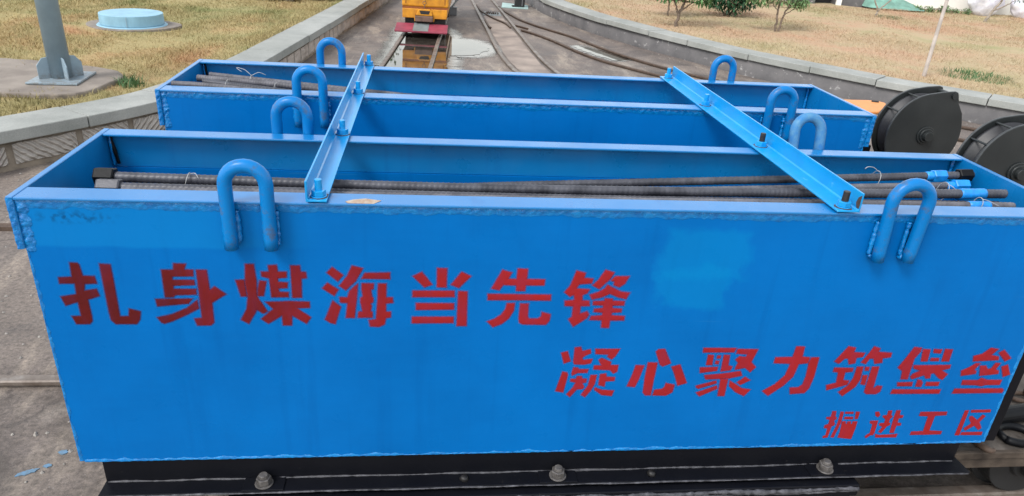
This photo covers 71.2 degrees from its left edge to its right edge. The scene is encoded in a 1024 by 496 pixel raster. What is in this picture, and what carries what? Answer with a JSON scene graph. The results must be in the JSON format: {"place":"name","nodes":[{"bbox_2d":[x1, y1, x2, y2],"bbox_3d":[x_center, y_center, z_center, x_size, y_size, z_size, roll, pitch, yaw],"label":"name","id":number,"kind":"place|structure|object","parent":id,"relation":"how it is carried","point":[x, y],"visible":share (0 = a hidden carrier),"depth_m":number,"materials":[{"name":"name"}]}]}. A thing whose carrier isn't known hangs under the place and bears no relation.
{"place":"outdoors","nodes":[
{"label":"outdoors","id":0,"kind":"place"},
{"bbox_2d":[0,0,342,115],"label":"lawn ground","id":1,"kind":"structure","parent":0,"point":[130,45],"depth_m":7.15,"materials":[{"name":"beige plant"}]},
{"bbox_2d":[0,86,72,112],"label":"grass tuft","id":2,"kind":"object","parent":1,"relation":"on","point":[32,101],"visible":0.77,"depth_m":4.83,"materials":[{"name":"beige plant"}]},
{"bbox_2d":[0,58,123,99],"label":"concrete footing","id":3,"kind":"object","parent":1,"relation":"on","point":[16,74],"visible":0.5,"depth_m":5.25,"materials":[{"name":"grey concrete"}]},
{"bbox_2d":[25,0,95,84],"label":"lamp pole","id":4,"kind":"object","parent":3,"relation":"on","point":[58,64],"visible":1,"depth_m":5.19,"materials":[{"name":"grey metal"}]},
{"bbox_2d":[113,72,146,88],"bbox_3d":[-2.890,-1.277,5.439,0.256,0.093,0.245,8,26,9],"label":"grass tuft","id":5,"kind":"object","parent":1,"relation":"on","point":[131,80],"visible":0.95,"depth_m":5.40,"materials":[{"name":"green plant"}]},
{"bbox_2d":[86,8,181,31],"bbox_3d":[-4.079,-2.451,7.708,0.848,0.170,0.868,24,32,36],"label":"well cover","id":6,"kind":"object","parent":1,"relation":"on","point":[132,19],"visible":0.92,"depth_m":7.50,"materials":[{"name":"blue concrete"}]},
{"bbox_2d":[0,0,991,495],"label":"ground","id":7,"kind":"structure","parent":0,"point":[26,412],"depth_m":3.00,"materials":[{"name":"concrete"}]},
{"bbox_2d":[0,223,12,230],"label":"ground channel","id":8,"kind":"object","parent":7,"relation":"on","point":[5,226],"depth_m":3.62,"materials":[{"name":"grey concrete"}]},
{"bbox_2d":[14,468,39,476],"bbox_3d":[-1.466,0.679,2.165,0.065,0.002,0.021,-16,32,-35],"label":"paint splash","id":9,"kind":"object","parent":7,"relation":"on","point":[26,472],"visible":1,"depth_m":2.16,"materials":[{"name":"blue paint"}]},
{"bbox_2d":[58,450,67,454],"bbox_3d":[-1.410,0.642,2.251,0.025,0.002,0.023,18,29,27],"label":"paint splash","id":10,"kind":"object","parent":7,"relation":"on","point":[62,452],"visible":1,"depth_m":2.25,"materials":[{"name":"blue paint"}]},
{"bbox_2d":[0,0,390,172],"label":"stone wall","id":11,"kind":"structure","parent":7,"relation":"on","point":[34,138],"depth_m":4.84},
{"bbox_2d":[379,0,454,68],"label":"railway track","id":12,"kind":"structure","parent":7,"relation":"on","point":[390,53],"depth_m":8.56,"materials":[{"name":"metal"}]},
{"bbox_2d":[394,0,451,33],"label":"locomotive","id":13,"kind":"object","parent":12,"relation":"on","point":[426,16],"visible":1,"depth_m":9.58,"materials":[{"name":"yellow paint"}]},
{"bbox_2d":[384,32,488,68],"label":"puddle water","id":14,"kind":"structure","parent":7,"relation":"on","point":[414,50],"depth_m":8.78,"materials":[{"name":"grey liquid"}]},
{"bbox_2d":[372,28,500,69],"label":"damp ground","id":15,"kind":"structure","parent":7,"relation":"on","point":[454,62],"depth_m":8.69,"materials":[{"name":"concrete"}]},
{"bbox_2d":[449,0,457,15],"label":"control box","id":16,"kind":"object","parent":7,"relation":"on","point":[452,10],"visible":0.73,"depth_m":11.61,"materials":[{"name":"grey paint"}]},
{"bbox_2d":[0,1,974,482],"bbox_3d":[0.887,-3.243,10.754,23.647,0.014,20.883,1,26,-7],"label":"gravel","id":17,"kind":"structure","parent":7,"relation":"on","point":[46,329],"depth_m":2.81,"materials":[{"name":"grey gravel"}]},
{"bbox_2d":[483,11,500,15],"bbox_3d":[-0.344,-3.948,12.068,0.300,0.009,0.450,1,26,-7],"label":"cover plate","id":18,"kind":"object","parent":7,"relation":"on","point":[494,14],"visible":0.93,"depth_m":11.97,"materials":[{"name":"grey metal"}]},
{"bbox_2d":[476,4,511,28],"bbox_3d":[-0.358,-3.829,11.805,0.120,0.040,2.542,-3,26,-15],"label":"guard rail","id":19,"kind":"object","parent":7,"relation":"on","point":[496,19],"visible":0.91,"depth_m":11.49,"materials":[{"name":"metal"}]},
{"bbox_2d":[0,375,1023,495],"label":"railway track","id":20,"kind":"structure","parent":7,"relation":"on","point":[54,380],"depth_m":2.31,"materials":[{"name":"metal"}]},
{"bbox_2d":[228,374,1023,495],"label":"flatcar","id":21,"kind":"object","parent":20,"relation":"on","point":[1002,467],"visible":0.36,"depth_m":1.92,"materials":[{"name":"black paint"}]},
{"bbox_2d":[4,96,1023,495],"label":"steel box","id":22,"kind":"object","parent":21,"relation":"on","point":[228,340],"visible":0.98,"depth_m":1.73,"materials":[{"name":"blue paint"}]},
{"bbox_2d":[94,179,998,201],"bbox_3d":[0.175,-0.128,1.755,2.237,0.040,0.038,1,26,-7],"label":"rebar","id":23,"kind":"object","parent":22,"relation":"in","point":[109,183],"visible":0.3,"depth_m":1.69,"materials":[{"name":"metal"}]},
{"bbox_2d":[660,66,864,212],"bbox_3d":[0.696,-0.406,2.249,0.054,0.046,1.408,1,26,-7],"label":"cross bar","id":24,"kind":"object","parent":22,"relation":"attached to","point":[835,192],"visible":1,"depth_m":2.00,"materials":[{"name":"blue metal"}]},
{"bbox_2d":[626,195,957,198],"bbox_3d":[0.252,-0.145,1.855,2.000,0.059,0.024,1,26,-6],"label":"rebar","id":25,"kind":"object","parent":22,"relation":"in","point":[815,197],"depth_m":1.95,"materials":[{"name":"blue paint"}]},
{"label":"rebar","id":26,"kind":"object","parent":22,"relation":"in","visible":0},
{"bbox_2d":[92,167,1007,198],"bbox_3d":[0.172,-0.150,1.778,2.282,0.051,0.043,1,26,-6],"label":"rebar","id":27,"kind":"object","parent":26,"relation":"on","point":[169,178],"visible":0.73,"depth_m":1.76,"materials":[{"name":"black metal"}]},
{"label":"rebar","id":28,"kind":"object","parent":22,"relation":"in","visible":0},
{"bbox_2d":[474,169,974,185],"bbox_3d":[0.404,-0.181,1.942,1.823,0.116,0.037,1,26,-7],"label":"rebar","id":29,"kind":"object","parent":28,"relation":"on","point":[945,175],"visible":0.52,"depth_m":1.96,"materials":[{"name":"black metal"}]},
{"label":"rebar","id":30,"kind":"object","parent":22,"relation":"in","visible":0},
{"bbox_2d":[691,180,970,188],"bbox_3d":[0.342,-0.155,1.911,1.892,0.100,0.035,0,26,-7],"label":"rebar","id":31,"kind":"object","parent":30,"relation":"on","point":[957,184],"visible":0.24,"depth_m":1.98,"materials":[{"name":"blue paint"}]},
{"bbox_2d":[155,37,876,150],"bbox_3d":[0.054,-0.283,2.734,2.446,0.865,0.555,1,26,-7],"label":"steel box","id":32,"kind":"object","parent":21,"relation":"on","point":[487,105],"visible":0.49,"depth_m":2.46,"materials":[{"name":"blue paint"}]},
{"bbox_2d":[171,80,261,88],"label":"rebar","id":33,"kind":"object","parent":32,"relation":"in","point":[187,83],"visible":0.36,"depth_m":2.33,"materials":[{"name":"grey metal"}]},
{"bbox_2d":[202,78,291,89],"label":"rebar","id":34,"kind":"object","parent":32,"relation":"in","point":[229,83],"visible":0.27,"depth_m":2.44,"materials":[{"name":"grey metal"}]},
{"bbox_2d":[196,74,372,92],"bbox_3d":[-0.576,-0.556,2.598,1.080,0.103,0.029,1,26,-6],"label":"rebar","id":35,"kind":"object","parent":32,"relation":"in","point":[285,85],"visible":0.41,"depth_m":2.54,"materials":[{"name":"grey metal"}]},
{"bbox_2d":[209,72,417,94],"bbox_3d":[-0.526,-0.584,2.685,1.162,0.104,0.023,1,26,-7],"label":"rebar","id":36,"kind":"object","parent":32,"relation":"in","point":[278,80],"visible":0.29,"depth_m":2.63,"materials":[{"name":"grey metal"}]},
{"bbox_2d":[304,53,373,201],"bbox_3d":[-0.477,-0.420,2.110,0.044,0.046,1.408,1,26,-7],"label":"cross bar","id":37,"kind":"object","parent":32,"relation":"attached to","point":[320,178],"visible":1,"depth_m":1.84,"materials":[{"name":"blue metal"}]},
{"bbox_2d":[974,442,995,452],"bbox_3d":[1.386,0.571,2.125,0.042,0.020,0.106,1,26,-7],"label":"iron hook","id":38,"kind":"object","parent":21,"relation":"on","point":[984,447],"visible":0.46,"depth_m":2.09,"materials":[{"name":"metal"}]},
{"bbox_2d":[997,422,1023,446],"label":"shackle","id":39,"kind":"object","parent":21,"relation":"on","point":[1005,438],"visible":0.85,"depth_m":2.15,"materials":[{"name":"black metal"}]},
{"bbox_2d":[501,2,527,8],"bbox_3d":[0.057,-4.482,13.248,0.485,0.011,0.705,4,25,-1],"label":"base plate","id":40,"kind":"object","parent":7,"relation":"on","point":[506,5],"visible":0.79,"depth_m":13.07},
{"bbox_2d":[512,0,524,6],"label":"switch box","id":41,"kind":"object","parent":40,"relation":"on","point":[519,3],"visible":1,"depth_m":13.05,"materials":[{"name":"grey paint"}]},
{"bbox_2d":[471,0,561,73],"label":"railway track","id":42,"kind":"structure","parent":7,"relation":"on","point":[540,58],"depth_m":9.46,"materials":[{"name":"metal"}]},
{"bbox_2d":[484,15,551,73],"bbox_3d":[0.040,-2.685,9.466,0.523,0.001,5.404,-1,26,-10],"label":"track bed","id":43,"kind":"object","parent":7,"relation":"on","point":[518,55],"visible":0.74,"depth_m":9.20,"materials":[{"name":"concrete"}]},
{"bbox_2d":[514,24,528,29],"bbox_3d":[0.126,-3.353,10.871,0.020,0.040,0.384,-14,31,-34],"label":"guard rail","id":44,"kind":"object","parent":7,"relation":"on","point":[522,27],"visible":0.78,"depth_m":10.83,"materials":[{"name":"metal"}]},
{"bbox_2d":[570,45,631,61],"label":"damp ground","id":45,"kind":"structure","parent":7,"relation":"on","point":[572,46],"depth_m":9.26,"materials":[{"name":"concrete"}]},
{"bbox_2d":[574,46,628,60],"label":"puddle water","id":46,"kind":"structure","parent":7,"relation":"on","point":[605,54],"depth_m":9.27,"materials":[{"name":"white liquid"}]},
{"bbox_2d":[499,6,976,141],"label":"railway track","id":47,"kind":"structure","parent":7,"relation":"on","point":[638,60],"depth_m":9.05,"materials":[{"name":"metal"}]},
{"bbox_2d":[525,0,1023,124],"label":"rendered wall","id":48,"kind":"structure","parent":7,"relation":"on","point":[978,107],"depth_m":8.31,"materials":[{"name":"grey concrete"}]},
{"bbox_2d":[845,100,885,113],"bbox_3d":[1.690,-0.466,4.144,0.890,0.764,0.285,1,26,-7],"label":"orange trolley","id":49,"kind":"object","parent":7,"relation":"on","point":[873,106],"visible":0.04,"depth_m":4.04,"materials":[{"name":"metal"}]},
{"bbox_2d":[905,0,1011,14],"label":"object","id":50,"kind":"structure","parent":7,"relation":"on","point":[963,5],"depth_m":15.42,"materials":[{"name":"grey stone"}]},
{"bbox_2d":[565,0,1023,98],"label":"lawn ground","id":51,"kind":"structure","parent":0,"point":[927,39],"depth_m":10.48,"materials":[{"name":"beige plant"}]},
{"bbox_2d":[667,0,682,15],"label":"young tree","id":52,"kind":"object","parent":51,"relation":"on","point":[669,7],"visible":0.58,"depth_m":11.41,"materials":[{"name":"brown plant"}]},
{"bbox_2d":[657,0,712,26],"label":"young tree","id":53,"kind":"object","parent":51,"relation":"on","point":[701,2],"visible":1,"depth_m":10.25,"materials":[{"name":"green plant"}]},
{"bbox_2d":[704,0,756,16],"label":"shrub","id":54,"kind":"object","parent":51,"relation":"on","point":[732,5],"visible":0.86,"depth_m":11.71,"materials":[{"name":"green plant"}]},
{"bbox_2d":[745,0,813,31],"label":"young tree","id":55,"kind":"object","parent":51,"relation":"on","point":[803,4],"visible":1,"depth_m":10.45,"materials":[{"name":"green plant"}]},
{"bbox_2d":[874,0,890,15],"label":"bare sapling","id":56,"kind":"object","parent":51,"relation":"on","point":[880,8],"visible":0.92,"depth_m":13.18,"materials":[{"name":"beige plant"}]},
{"bbox_2d":[862,0,923,10],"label":"shade net","id":57,"kind":"object","parent":51,"relation":"on","point":[899,4],"visible":0.84,"depth_m":14.67,"materials":[{"name":"teal fabric"}]},
{"bbox_2d":[922,0,948,76],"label":"garden stake","id":58,"kind":"object","parent":51,"relation":"on","point":[929,57],"visible":0.86,"depth_m":7.78,"materials":[{"name":"beige wood"}]},
{"bbox_2d":[912,4,972,14],"bbox_3d":[8.873,-4.915,14.808,1.389,0.263,0.381,1,26,-7],"label":"shrub","id":59,"kind":"object","parent":51,"relation":"on","point":[929,9],"visible":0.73,"depth_m":14.78,"materials":[{"name":"green plant"}]},
{"bbox_2d":[941,67,1015,84],"bbox_3d":[5.228,-1.944,8.057,0.794,0.060,0.818,1,26,-7],"label":"grass tuft","id":60,"kind":"object","parent":51,"relation":"on","point":[973,75],"visible":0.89,"depth_m":8.04,"materials":[{"name":"green plant"}]},
{"bbox_2d":[967,0,1004,15],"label":"white bundle","id":61,"kind":"object","parent":51,"relation":"on","point":[981,7],"visible":0.83,"depth_m":14.82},
{"bbox_2d":[983,0,1023,21],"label":"bare sapling","id":62,"kind":"object","parent":51,"relation":"on","point":[991,12],"visible":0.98,"depth_m":13.67,"materials":[{"name":"beige plant"}]},
{"bbox_2d":[1010,0,1023,17],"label":"white bundle","id":63,"kind":"object","parent":51,"relation":"on","point":[1016,9],"visible":0.68,"depth_m":14.77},
{"bbox_2d":[783,0,869,7],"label":"grey shed","id":64,"kind":"structure","parent":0,"point":[856,3],"depth_m":14.92,"materials":[{"name":"paint"}]},
{"bbox_2d":[871,86,961,153],"bbox_3d":[1.478,-0.187,2.755,0.286,0.858,0.131,1,26,-7],"label":"sheave block","id":65,"kind":"object","parent":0,"point":[927,119],"depth_m":2.60,"materials":[{"name":"black paint"}]},
{"bbox_2d":[956,114,1023,185],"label":"sheave block","id":66,"kind":"object","parent":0,"point":[996,145],"depth_m":2.19,"materials":[{"name":"black paint"}]},
{"bbox_2d":[1002,403,1023,422],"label":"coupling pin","id":67,"kind":"object","parent":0,"point":[1014,413],"visible":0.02,"depth_m":2.19,"materials":[{"name":"black metal"}]},
{"bbox_2d":[1012,389,1023,402],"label":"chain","id":68,"kind":"object","parent":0,"point":[1016,399],"visible":0.09,"depth_m":2.32,"materials":[{"name":"metal"}]},
{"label":"rebar","id":69,"kind":"object","parent":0,"visible":0},
{"bbox_2d":[121,186,1015,206],"bbox_3d":[0.216,-0.117,1.720,2.178,0.028,0.024,1,26,-7],"label":"rebar","id":70,"kind":"object","parent":69,"relation":"on","point":[979,204],"visible":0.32,"depth_m":1.73,"materials":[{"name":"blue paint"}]}
]}

